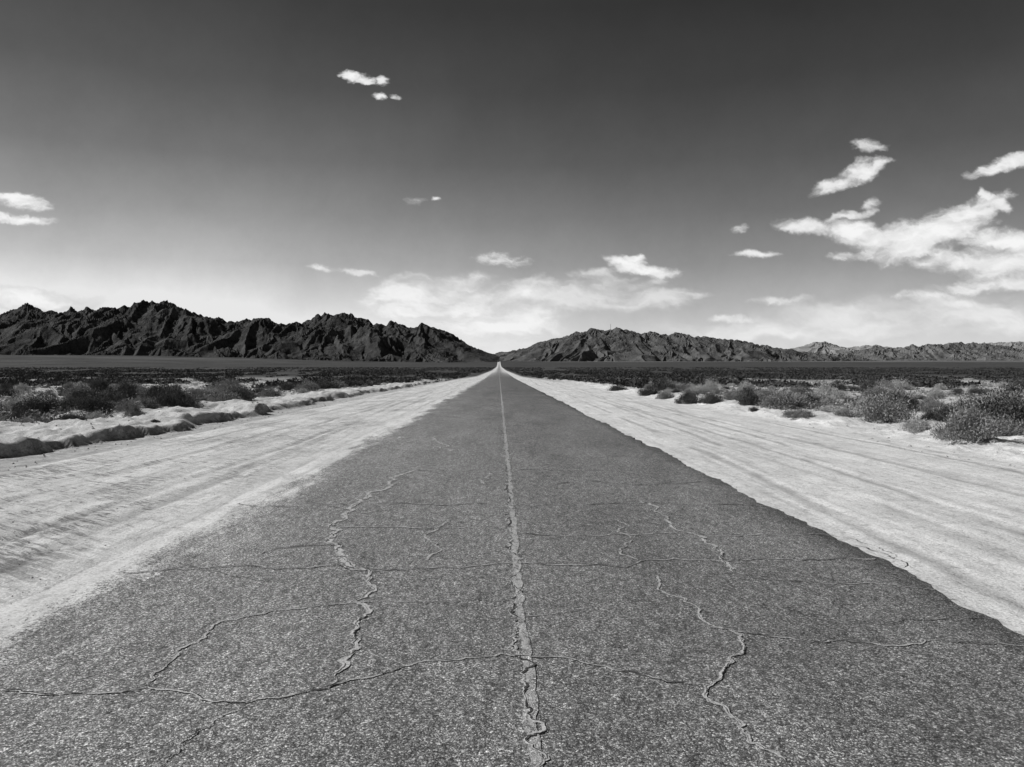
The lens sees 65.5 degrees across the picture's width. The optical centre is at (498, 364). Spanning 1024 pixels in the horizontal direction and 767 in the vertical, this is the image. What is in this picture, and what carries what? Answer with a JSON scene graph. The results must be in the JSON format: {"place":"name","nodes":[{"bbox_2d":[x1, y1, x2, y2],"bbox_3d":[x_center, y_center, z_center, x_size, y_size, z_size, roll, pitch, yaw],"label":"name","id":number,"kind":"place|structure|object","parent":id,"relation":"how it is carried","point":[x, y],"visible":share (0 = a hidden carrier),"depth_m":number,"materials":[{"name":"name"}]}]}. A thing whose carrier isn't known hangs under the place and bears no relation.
{"place":"outdoors","nodes":[
{"label":"outdoors","id":0,"kind":"place"},
{"bbox_2d":[0,192,51,210],"bbox_3d":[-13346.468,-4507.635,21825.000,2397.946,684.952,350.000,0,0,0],"label":"cloud","id":1,"kind":"structure","parent":0,"point":[17,200],"depth_m":21689.90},
{"bbox_2d":[0,211,53,225],"bbox_3d":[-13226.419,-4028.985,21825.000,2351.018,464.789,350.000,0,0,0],"label":"cloud","id":2,"kind":"structure","parent":0,"point":[7,218],"depth_m":21685.00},
{"bbox_2d":[0,285,97,311],"bbox_3d":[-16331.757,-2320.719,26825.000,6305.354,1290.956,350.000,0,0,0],"label":"cloud","id":3,"kind":"structure","parent":0,"point":[11,297],"depth_m":26652.91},
{"bbox_2d":[0,300,499,361],"bbox_3d":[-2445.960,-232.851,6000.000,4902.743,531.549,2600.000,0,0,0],"label":"mountain range","id":4,"kind":"structure","parent":0,"point":[153,328],"depth_m":5412.80,"materials":[{"name":"stone"}]},
{"bbox_2d":[311,264,329,271],"bbox_3d":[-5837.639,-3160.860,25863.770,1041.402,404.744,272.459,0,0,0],"label":"cloud","id":5,"kind":"structure","parent":0,"point":[318,267],"depth_m":25770.24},
{"bbox_2d":[338,70,375,84],"bbox_3d":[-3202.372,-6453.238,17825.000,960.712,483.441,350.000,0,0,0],"label":"cloud","id":6,"kind":"structure","parent":0,"point":[353,76],"depth_m":17656.79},
{"bbox_2d":[344,269,373,275],"bbox_3d":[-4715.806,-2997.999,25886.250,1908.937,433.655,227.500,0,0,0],"label":"cloud","id":7,"kind":"structure","parent":0,"point":[358,272],"depth_m":25784.44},
{"bbox_2d":[374,93,386,98],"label":"cloud","id":8,"kind":"structure","parent":0,"point":[380,95],"depth_m":17700.19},
{"bbox_2d":[375,76,387,83],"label":"cloud","id":9,"kind":"structure","parent":0,"point":[381,79],"depth_m":17698.40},
{"bbox_2d":[360,273,559,342],"bbox_3d":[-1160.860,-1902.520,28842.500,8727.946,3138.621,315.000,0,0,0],"label":"cloud","id":10,"kind":"structure","parent":0,"point":[409,305],"depth_m":28742.15,"materials":[{"name":"white"}]},
{"bbox_2d":[479,253,512,262],"bbox_3d":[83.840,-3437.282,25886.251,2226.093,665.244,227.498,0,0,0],"label":"cloud","id":11,"kind":"structure","parent":0,"point":[486,258],"depth_m":25803.62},
{"bbox_2d":[0,362,1023,766],"bbox_3d":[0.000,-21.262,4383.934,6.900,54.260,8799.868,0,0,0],"label":"road","id":12,"kind":"structure","parent":0,"point":[498,568],"depth_m":4.88,"materials":[{"name":"asphalt"}]},
{"bbox_2d":[0,355,1023,634],"bbox_3d":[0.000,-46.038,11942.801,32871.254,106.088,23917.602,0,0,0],"label":"ground","id":13,"kind":"structure","parent":0,"point":[852,481],"depth_m":14.34,"materials":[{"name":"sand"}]},
{"bbox_2d":[0,387,20,395],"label":"desert bush","id":14,"kind":"object","parent":13,"relation":"on","point":[8,392],"visible":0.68,"depth_m":45.75,"materials":[{"name":"grey plant"}]},
{"bbox_2d":[5,406,35,421],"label":"desert bush","id":15,"kind":"object","parent":13,"relation":"on","point":[17,414],"visible":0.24,"depth_m":21.36,"materials":[{"name":"grey plant"}]},
{"bbox_2d":[14,382,29,389],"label":"desert bush","id":16,"kind":"object","parent":13,"relation":"on","point":[21,386],"visible":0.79,"depth_m":58.18,"materials":[{"name":"grey plant"}]},
{"bbox_2d":[0,389,51,410],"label":"desert bush","id":17,"kind":"object","parent":13,"relation":"on","point":[8,402],"visible":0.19,"depth_m":27.60,"materials":[{"name":"grey plant"}]},
{"bbox_2d":[6,391,69,414],"bbox_3d":[-14.554,1.211,25.342,2.183,0.901,1.837,0,0,4],"label":"desert bush","id":18,"kind":"object","parent":13,"relation":"on","point":[39,404],"visible":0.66,"depth_m":25.17,"materials":[{"name":"grey plant"}]},
{"bbox_2d":[37,389,57,397],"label":"desert bush","id":19,"kind":"object","parent":13,"relation":"on","point":[50,393],"visible":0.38,"depth_m":42.49,"materials":[{"name":"grey plant"}]},
{"bbox_2d":[56,410,86,419],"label":"desert bush","id":20,"kind":"object","parent":13,"relation":"on","point":[68,416],"visible":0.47,"depth_m":21.86,"materials":[{"name":"grey plant"}]},
{"bbox_2d":[58,394,86,409],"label":"desert bush","id":21,"kind":"object","parent":13,"relation":"on","point":[69,400],"visible":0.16,"depth_m":28.78,"materials":[{"name":"grey plant"}]},
{"bbox_2d":[60,381,96,397],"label":"desert bush","id":22,"kind":"object","parent":13,"relation":"on","point":[68,391],"visible":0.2,"depth_m":40.15,"materials":[{"name":"grey plant"}]},
{"bbox_2d":[60,386,119,403],"bbox_3d":[-15.942,1.152,30.868,2.218,0.875,2.013,0,0,33],"label":"desert bush","id":23,"kind":"object","parent":13,"relation":"on","point":[79,393],"visible":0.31,"depth_m":30.84,"materials":[{"name":"grey plant"}]},
{"bbox_2d":[67,392,117,410],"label":"desert bush","id":24,"kind":"object","parent":13,"relation":"on","point":[94,403],"visible":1,"depth_m":25.04,"materials":[{"name":"grey plant"}]},
{"bbox_2d":[83,411,107,419],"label":"desert bush","id":25,"kind":"object","parent":13,"relation":"on","point":[95,415],"visible":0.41,"depth_m":23.01,"materials":[{"name":"grey plant"}]},
{"bbox_2d":[88,375,112,391],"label":"desert bush","id":26,"kind":"object","parent":13,"relation":"on","point":[99,384],"visible":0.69,"depth_m":50.05,"materials":[{"name":"black plant"}]},
{"bbox_2d":[101,386,131,401],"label":"desert bush","id":27,"kind":"object","parent":13,"relation":"on","point":[117,396],"visible":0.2,"depth_m":34.58,"materials":[{"name":"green plant"}]},
{"bbox_2d":[113,378,140,399],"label":"desert bush","id":28,"kind":"object","parent":13,"relation":"on","point":[128,389],"visible":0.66,"depth_m":38.00,"materials":[{"name":"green plant"}]},
{"bbox_2d":[112,398,142,412],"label":"desert bush","id":29,"kind":"object","parent":13,"relation":"on","point":[128,407],"visible":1,"depth_m":24.52,"materials":[{"name":"grey plant"}]},
{"bbox_2d":[137,396,156,406],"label":"desert bush","id":30,"kind":"object","parent":13,"relation":"on","point":[144,401],"visible":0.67,"depth_m":30.17,"materials":[{"name":"grey plant"}]},
{"bbox_2d":[143,403,163,408],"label":"desert bush","id":31,"kind":"object","parent":13,"relation":"on","point":[156,406],"visible":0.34,"depth_m":27.28,"materials":[{"name":"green plant"}]},
{"bbox_2d":[143,378,186,399],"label":"desert bush","id":32,"kind":"object","parent":13,"relation":"on","point":[153,388],"visible":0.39,"depth_m":31.45,"materials":[{"name":"grey plant"}]},
{"bbox_2d":[152,382,203,406],"bbox_3d":[-11.725,1.105,28.759,1.572,0.959,1.765,0,0,32],"label":"desert bush","id":33,"kind":"object","parent":13,"relation":"on","point":[177,397],"visible":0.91,"depth_m":28.54,"materials":[{"name":"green plant"}]},
{"bbox_2d":[158,392,201,407],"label":"desert bush","id":34,"kind":"object","parent":13,"relation":"on","point":[195,402],"visible":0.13,"depth_m":30.19,"materials":[{"name":"grey plant"}]},
{"bbox_2d":[188,386,215,394],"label":"desert bush","id":35,"kind":"object","parent":13,"relation":"on","point":[203,391],"visible":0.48,"depth_m":46.23,"materials":[{"name":"grey plant"}]},
{"bbox_2d":[213,377,228,389],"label":"desert bush","id":36,"kind":"object","parent":13,"relation":"on","point":[218,383],"visible":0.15,"depth_m":54.37,"materials":[{"name":"grey plant"}]},
{"bbox_2d":[206,389,245,401],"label":"desert bush","id":37,"kind":"object","parent":13,"relation":"on","point":[222,396],"visible":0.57,"depth_m":33.32,"materials":[{"name":"grey plant"}]},
{"bbox_2d":[216,376,259,398],"bbox_3d":[-13.001,1.138,39.397,2.062,1.205,2.079,0,0,-25],"label":"desert bush","id":38,"kind":"object","parent":13,"relation":"on","point":[232,384],"visible":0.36,"depth_m":39.13,"materials":[{"name":"grey plant"}]},
{"bbox_2d":[224,387,256,401],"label":"desert bush","id":39,"kind":"object","parent":13,"relation":"on","point":[244,396],"visible":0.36,"depth_m":37.33,"materials":[{"name":"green plant"}]},
{"bbox_2d":[251,386,267,395],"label":"desert bush","id":40,"kind":"object","parent":13,"relation":"on","point":[258,390],"visible":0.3,"depth_m":47.05,"materials":[{"name":"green plant"}]},
{"bbox_2d":[260,385,283,396],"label":"desert bush","id":41,"kind":"object","parent":13,"relation":"on","point":[268,392],"visible":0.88,"depth_m":42.25,"materials":[{"name":"grey plant"}]},
{"bbox_2d":[278,382,294,390],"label":"desert bush","id":42,"kind":"object","parent":13,"relation":"on","point":[287,386],"visible":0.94,"depth_m":57.07,"materials":[{"name":"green plant"}]},
{"bbox_2d":[294,378,320,391],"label":"desert bush","id":43,"kind":"object","parent":13,"relation":"on","point":[309,385],"visible":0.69,"depth_m":51.76,"materials":[{"name":"grey plant"}]},
{"bbox_2d":[304,378,341,389],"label":"desert bush","id":44,"kind":"object","parent":13,"relation":"on","point":[329,385],"visible":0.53,"depth_m":58.70,"materials":[{"name":"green plant"}]},
{"bbox_2d":[330,379,347,387],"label":"desert bush","id":45,"kind":"object","parent":13,"relation":"on","point":[342,384],"visible":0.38,"depth_m":67.53,"materials":[{"name":"grey plant"}]},
{"bbox_2d":[347,379,361,386],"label":"desert bush","id":46,"kind":"object","parent":13,"relation":"on","point":[354,384],"visible":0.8,"depth_m":73.03,"materials":[{"name":"grey plant"}]},
{"bbox_2d":[0,367,1023,387],"bbox_3d":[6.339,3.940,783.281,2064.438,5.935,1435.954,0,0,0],"label":"scrub","id":47,"kind":"object","parent":13,"relation":"on","point":[640,378],"visible":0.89,"depth_m":184.74,"materials":[{"name":"plant"}]},
{"bbox_2d":[0,377,1023,424],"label":"dry tufts","id":48,"kind":"object","parent":13,"relation":"on","point":[849,405],"visible":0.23,"depth_m":44.71,"materials":[{"name":"plant"}]},
{"bbox_2d":[607,385,626,390],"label":"desert bush","id":49,"kind":"object","parent":13,"relation":"on","point":[617,388],"visible":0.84,"depth_m":63.70,"materials":[{"name":"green plant"}]},
{"bbox_2d":[637,386,661,395],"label":"desert bush","id":50,"kind":"object","parent":13,"relation":"on","point":[648,391],"visible":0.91,"depth_m":51.16,"materials":[{"name":"grey plant"}]},
{"bbox_2d":[645,378,676,390],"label":"desert bush","id":51,"kind":"object","parent":13,"relation":"on","point":[666,384],"visible":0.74,"depth_m":56.53,"materials":[{"name":"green plant"}]},
{"bbox_2d":[655,389,676,398],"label":"desert bush","id":52,"kind":"object","parent":13,"relation":"on","point":[662,395],"visible":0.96,"depth_m":45.08,"materials":[{"name":"grey plant"}]},
{"bbox_2d":[673,381,692,389],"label":"desert bush","id":53,"kind":"object","parent":13,"relation":"on","point":[681,387],"visible":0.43,"depth_m":57.22,"materials":[{"name":"grey plant"}]},
{"bbox_2d":[674,387,699,403],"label":"desert bush","id":54,"kind":"object","parent":13,"relation":"on","point":[686,397],"visible":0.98,"depth_m":38.96,"materials":[{"name":"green plant"}]},
{"bbox_2d":[686,384,706,393],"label":"desert bush","id":55,"kind":"object","parent":13,"relation":"on","point":[698,389],"visible":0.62,"depth_m":46.63,"materials":[{"name":"grey plant"}]},
{"bbox_2d":[698,377,720,393],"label":"desert bush","id":56,"kind":"object","parent":13,"relation":"on","point":[710,385],"visible":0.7,"depth_m":47.58,"materials":[{"name":"grey plant"}]},
{"bbox_2d":[696,391,726,403],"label":"desert bush","id":57,"kind":"object","parent":13,"relation":"on","point":[711,399],"visible":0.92,"depth_m":36.04,"materials":[{"name":"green plant"}]},
{"bbox_2d":[721,389,741,399],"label":"desert bush","id":58,"kind":"object","parent":13,"relation":"on","point":[732,396],"visible":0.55,"depth_m":37.61,"materials":[{"name":"grey plant"}]},
{"bbox_2d":[735,380,756,391],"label":"desert bush","id":59,"kind":"object","parent":13,"relation":"on","point":[745,386],"visible":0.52,"depth_m":53.19,"materials":[{"name":"grey plant"}]},
{"bbox_2d":[736,386,763,405],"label":"desert bush","id":60,"kind":"object","parent":13,"relation":"on","point":[746,399],"visible":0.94,"depth_m":33.58,"materials":[{"name":"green plant"}]},
{"bbox_2d":[750,385,784,397],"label":"desert bush","id":61,"kind":"object","parent":13,"relation":"on","point":[764,392],"visible":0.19,"depth_m":38.13,"materials":[{"name":"grey plant"}]},
{"bbox_2d":[751,386,812,408],"bbox_3d":[11.025,1.226,31.036,2.512,1.044,2.114,0,0,-22],"label":"desert bush","id":62,"kind":"object","parent":13,"relation":"on","point":[774,400],"visible":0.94,"depth_m":30.76,"materials":[{"name":"grey plant"}]},
{"bbox_2d":[778,406,814,418],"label":"desert bush","id":63,"kind":"object","parent":13,"relation":"on","point":[796,414],"visible":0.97,"depth_m":25.37,"materials":[{"name":"grey plant"}]},
{"bbox_2d":[784,384,809,393],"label":"desert bush","id":64,"kind":"object","parent":13,"relation":"on","point":[797,390],"visible":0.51,"depth_m":44.98,"materials":[{"name":"grey plant"}]},
{"bbox_2d":[798,391,821,404],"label":"desert bush","id":65,"kind":"object","parent":13,"relation":"on","point":[811,398],"visible":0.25,"depth_m":32.28,"materials":[{"name":"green plant"}]},
{"bbox_2d":[802,389,834,399],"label":"desert bush","id":66,"kind":"object","parent":13,"relation":"on","point":[815,393],"visible":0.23,"depth_m":37.70,"materials":[{"name":"grey plant"}]},
{"bbox_2d":[812,397,835,408],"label":"desert bush","id":67,"kind":"object","parent":13,"relation":"on","point":[819,403],"visible":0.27,"depth_m":30.69,"materials":[{"name":"grey plant"}]},
{"bbox_2d":[818,404,833,412],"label":"desert bush","id":68,"kind":"object","parent":13,"relation":"on","point":[822,408],"visible":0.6,"depth_m":27.32,"materials":[{"name":"grey plant"}]},
{"bbox_2d":[812,382,848,395],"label":"desert bush","id":69,"kind":"object","parent":13,"relation":"on","point":[825,387],"visible":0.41,"depth_m":44.66,"materials":[{"name":"grey plant"}]},
{"bbox_2d":[826,380,849,390],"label":"desert bush","id":70,"kind":"object","parent":13,"relation":"on","point":[838,385],"visible":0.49,"depth_m":53.20,"materials":[{"name":"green plant"}]},
{"bbox_2d":[828,390,848,398],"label":"desert bush","id":71,"kind":"object","parent":13,"relation":"on","point":[839,394],"visible":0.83,"depth_m":40.95,"materials":[{"name":"grey plant"}]},
{"bbox_2d":[833,409,854,417],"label":"desert bush","id":72,"kind":"object","parent":13,"relation":"on","point":[843,413],"visible":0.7,"depth_m":25.54,"materials":[{"name":"grey plant"}]},
{"bbox_2d":[827,406,861,416],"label":"desert bush","id":73,"kind":"object","parent":13,"relation":"on","point":[845,408],"visible":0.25,"depth_m":26.42,"materials":[{"name":"grey plant"}]},
{"bbox_2d":[853,393,872,404],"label":"desert bush","id":74,"kind":"object","parent":13,"relation":"on","point":[866,400],"visible":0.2,"depth_m":32.86,"materials":[{"name":"grey plant"}]},
{"bbox_2d":[855,376,881,393],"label":"desert bush","id":75,"kind":"object","parent":13,"relation":"on","point":[865,384],"visible":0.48,"depth_m":47.54,"materials":[{"name":"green plant"}]},
{"bbox_2d":[859,383,890,398],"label":"desert bush","id":76,"kind":"object","parent":13,"relation":"on","point":[875,388],"visible":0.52,"depth_m":40.10,"materials":[{"name":"grey plant"}]},
{"bbox_2d":[851,389,920,422],"bbox_3d":[11.361,1.172,23.340,1.911,1.092,2.271,0,0,-12],"label":"desert bush","id":77,"kind":"object","parent":13,"relation":"on","point":[883,411],"visible":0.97,"depth_m":23.11,"materials":[{"name":"grey plant"}]},
{"bbox_2d":[859,388,923,411],"bbox_3d":[14.136,1.275,28.485,2.192,1.018,1.952,0,0,44],"label":"desert bush","id":78,"kind":"object","parent":13,"relation":"on","point":[912,399],"visible":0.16,"depth_m":28.29,"materials":[{"name":"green plant"}]},
{"bbox_2d":[890,375,914,389],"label":"desert bush","id":79,"kind":"object","parent":13,"relation":"on","point":[900,384],"visible":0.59,"depth_m":60.54,"materials":[{"name":"grey plant"}]},
{"bbox_2d":[897,415,935,432],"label":"desert bush","id":80,"kind":"object","parent":13,"relation":"on","point":[913,426],"visible":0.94,"depth_m":19.25,"materials":[{"name":"grey plant"}]},
{"bbox_2d":[916,396,947,412],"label":"desert bush","id":81,"kind":"object","parent":13,"relation":"on","point":[930,404],"visible":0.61,"depth_m":26.74,"materials":[{"name":"grey plant"}]},
{"bbox_2d":[917,403,955,421],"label":"desert bush","id":82,"kind":"object","parent":13,"relation":"on","point":[932,415],"visible":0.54,"depth_m":23.27,"materials":[{"name":"grey plant"}]},
{"bbox_2d":[926,388,948,398],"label":"desert bush","id":83,"kind":"object","parent":13,"relation":"on","point":[936,392],"visible":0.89,"depth_m":41.37,"materials":[{"name":"grey plant"}]},
{"bbox_2d":[931,383,948,389],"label":"desert bush","id":84,"kind":"object","parent":13,"relation":"on","point":[939,386],"visible":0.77,"depth_m":58.94,"materials":[{"name":"grey plant"}]},
{"bbox_2d":[925,399,1011,442],"bbox_3d":[9.995,1.172,17.125,1.557,0.965,1.509,0,0,12],"label":"desert bush","id":85,"kind":"object","parent":13,"relation":"on","point":[973,427],"visible":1,"depth_m":16.94,"materials":[{"name":"grey plant"}]},
{"bbox_2d":[965,386,990,395],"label":"desert bush","id":86,"kind":"object","parent":13,"relation":"on","point":[974,390],"visible":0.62,"depth_m":46.26,"materials":[{"name":"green plant"}]},
{"bbox_2d":[941,378,1023,424],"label":"desert bush","id":87,"kind":"object","parent":13,"relation":"on","point":[1013,407],"visible":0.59,"depth_m":20.82,"materials":[{"name":"grey plant"}]},
{"bbox_2d":[986,413,1023,436],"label":"desert bush","id":88,"kind":"object","parent":13,"relation":"on","point":[1016,428],"visible":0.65,"depth_m":17.93,"materials":[{"name":"grey plant"}]},
{"bbox_2d":[991,380,1023,408],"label":"desert bush","id":89,"kind":"object","parent":13,"relation":"on","point":[1014,394],"visible":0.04,"depth_m":22.86,"materials":[{"name":"grey plant"}]},
{"bbox_2d":[1004,376,1023,392],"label":"desert bush","id":90,"kind":"object","parent":13,"relation":"on","point":[1021,383],"visible":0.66,"depth_m":49.81,"materials":[{"name":"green plant"}]},
{"bbox_2d":[0,0,1023,353],"label":"sky","id":91,"kind":"structure","parent":0,"point":[201,157],"materials":[{"name":"grey"}]},
{"bbox_2d":[588,268,608,274],"bbox_3d":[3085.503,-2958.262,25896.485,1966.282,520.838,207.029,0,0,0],"label":"cloud","id":92,"kind":"structure","parent":0,"point":[600,271],"depth_m":25811.66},
{"bbox_2d":[524,284,682,308],"bbox_3d":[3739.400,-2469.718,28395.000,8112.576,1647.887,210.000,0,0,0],"label":"cloud","id":93,"kind":"structure","parent":0,"point":[571,296],"depth_m":28303.54,"materials":[{"name":"white"}]},
{"bbox_2d":[604,254,679,279],"bbox_3d":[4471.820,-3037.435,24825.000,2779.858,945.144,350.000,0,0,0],"label":"cloud","id":94,"kind":"structure","parent":0,"point":[630,264],"depth_m":24651.78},
{"bbox_2d":[494,327,876,361],"bbox_3d":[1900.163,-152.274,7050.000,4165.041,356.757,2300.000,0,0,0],"label":"mountain range","id":95,"kind":"structure","parent":0,"point":[614,344],"depth_m":6458.16,"materials":[{"name":"stone"}]},
{"bbox_2d":[713,314,751,322],"bbox_3d":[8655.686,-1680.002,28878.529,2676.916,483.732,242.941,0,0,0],"label":"cloud","id":96,"kind":"structure","parent":0,"point":[739,318],"depth_m":28784.94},
{"bbox_2d":[737,249,777,257],"bbox_3d":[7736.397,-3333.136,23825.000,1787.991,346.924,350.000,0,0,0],"label":"cloud","id":97,"kind":"structure","parent":0,"point":[752,253],"depth_m":23703.08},
{"bbox_2d":[767,297,799,304],"bbox_3d":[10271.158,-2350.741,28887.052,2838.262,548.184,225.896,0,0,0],"label":"cloud","id":98,"kind":"structure","parent":0,"point":[770,300],"depth_m":28807.81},
{"bbox_2d":[833,254,850,259],"bbox_3d":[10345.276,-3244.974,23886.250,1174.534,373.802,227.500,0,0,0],"label":"cloud","id":99,"kind":"structure","parent":0,"point":[841,256],"depth_m":23811.76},
{"bbox_2d":[816,157,890,194],"bbox_3d":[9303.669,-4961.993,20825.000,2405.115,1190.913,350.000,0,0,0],"label":"cloud","id":100,"kind":"structure","parent":0,"point":[863,172],"depth_m":20696.07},
{"bbox_2d":[700,296,1023,342],"bbox_3d":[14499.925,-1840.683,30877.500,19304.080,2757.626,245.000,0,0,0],"label":"cloud","id":101,"kind":"structure","parent":0,"point":[850,322],"depth_m":30789.13,"materials":[{"name":"white"}]},
{"bbox_2d":[863,200,875,208],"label":"cloud","id":102,"kind":"structure","parent":0,"point":[868,204],"depth_m":20772.50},
{"bbox_2d":[857,140,882,150],"bbox_3d":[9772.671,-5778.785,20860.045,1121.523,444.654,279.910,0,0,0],"label":"cloud","id":103,"kind":"structure","parent":0,"point":[866,145],"depth_m":20768.52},
{"bbox_2d":[777,188,1023,266],"bbox_3d":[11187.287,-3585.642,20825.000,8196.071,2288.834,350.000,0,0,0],"label":"cloud","id":104,"kind":"structure","parent":0,"point":[896,242],"depth_m":20656.00,"materials":[{"name":"white"}]},
{"bbox_2d":[792,341,1023,353],"bbox_3d":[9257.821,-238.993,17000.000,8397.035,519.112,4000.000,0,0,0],"label":"mountain range","id":105,"kind":"structure","parent":0,"point":[824,347],"depth_m":16337.70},
{"bbox_2d":[810,342,1023,360],"bbox_3d":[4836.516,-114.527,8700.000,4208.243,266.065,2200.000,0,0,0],"label":"mountain range","id":106,"kind":"structure","parent":0,"point":[962,351],"depth_m":8190.62,"materials":[{"name":"stone"}]},
{"bbox_2d":[896,292,976,307],"bbox_3d":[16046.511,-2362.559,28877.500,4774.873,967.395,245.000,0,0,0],"label":"cloud","id":107,"kind":"structure","parent":0,"point":[960,303],"depth_m":28796.79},
{"bbox_2d":[912,247,1023,280],"bbox_3d":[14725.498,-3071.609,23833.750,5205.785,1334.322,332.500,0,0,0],"label":"cloud","id":108,"kind":"structure","parent":0,"point":[979,265],"depth_m":23692.95,"materials":[{"name":"white"}]},
{"bbox_2d":[947,277,1023,295],"bbox_3d":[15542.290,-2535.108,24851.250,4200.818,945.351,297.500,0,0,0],"label":"cloud","id":109,"kind":"structure","parent":0,"point":[973,288],"depth_m":24724.34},
{"bbox_2d":[965,151,1023,177],"bbox_3d":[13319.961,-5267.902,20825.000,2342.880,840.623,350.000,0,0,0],"label":"cloud","id":110,"kind":"structure","parent":0,"point":[1009,162],"depth_m":20660.74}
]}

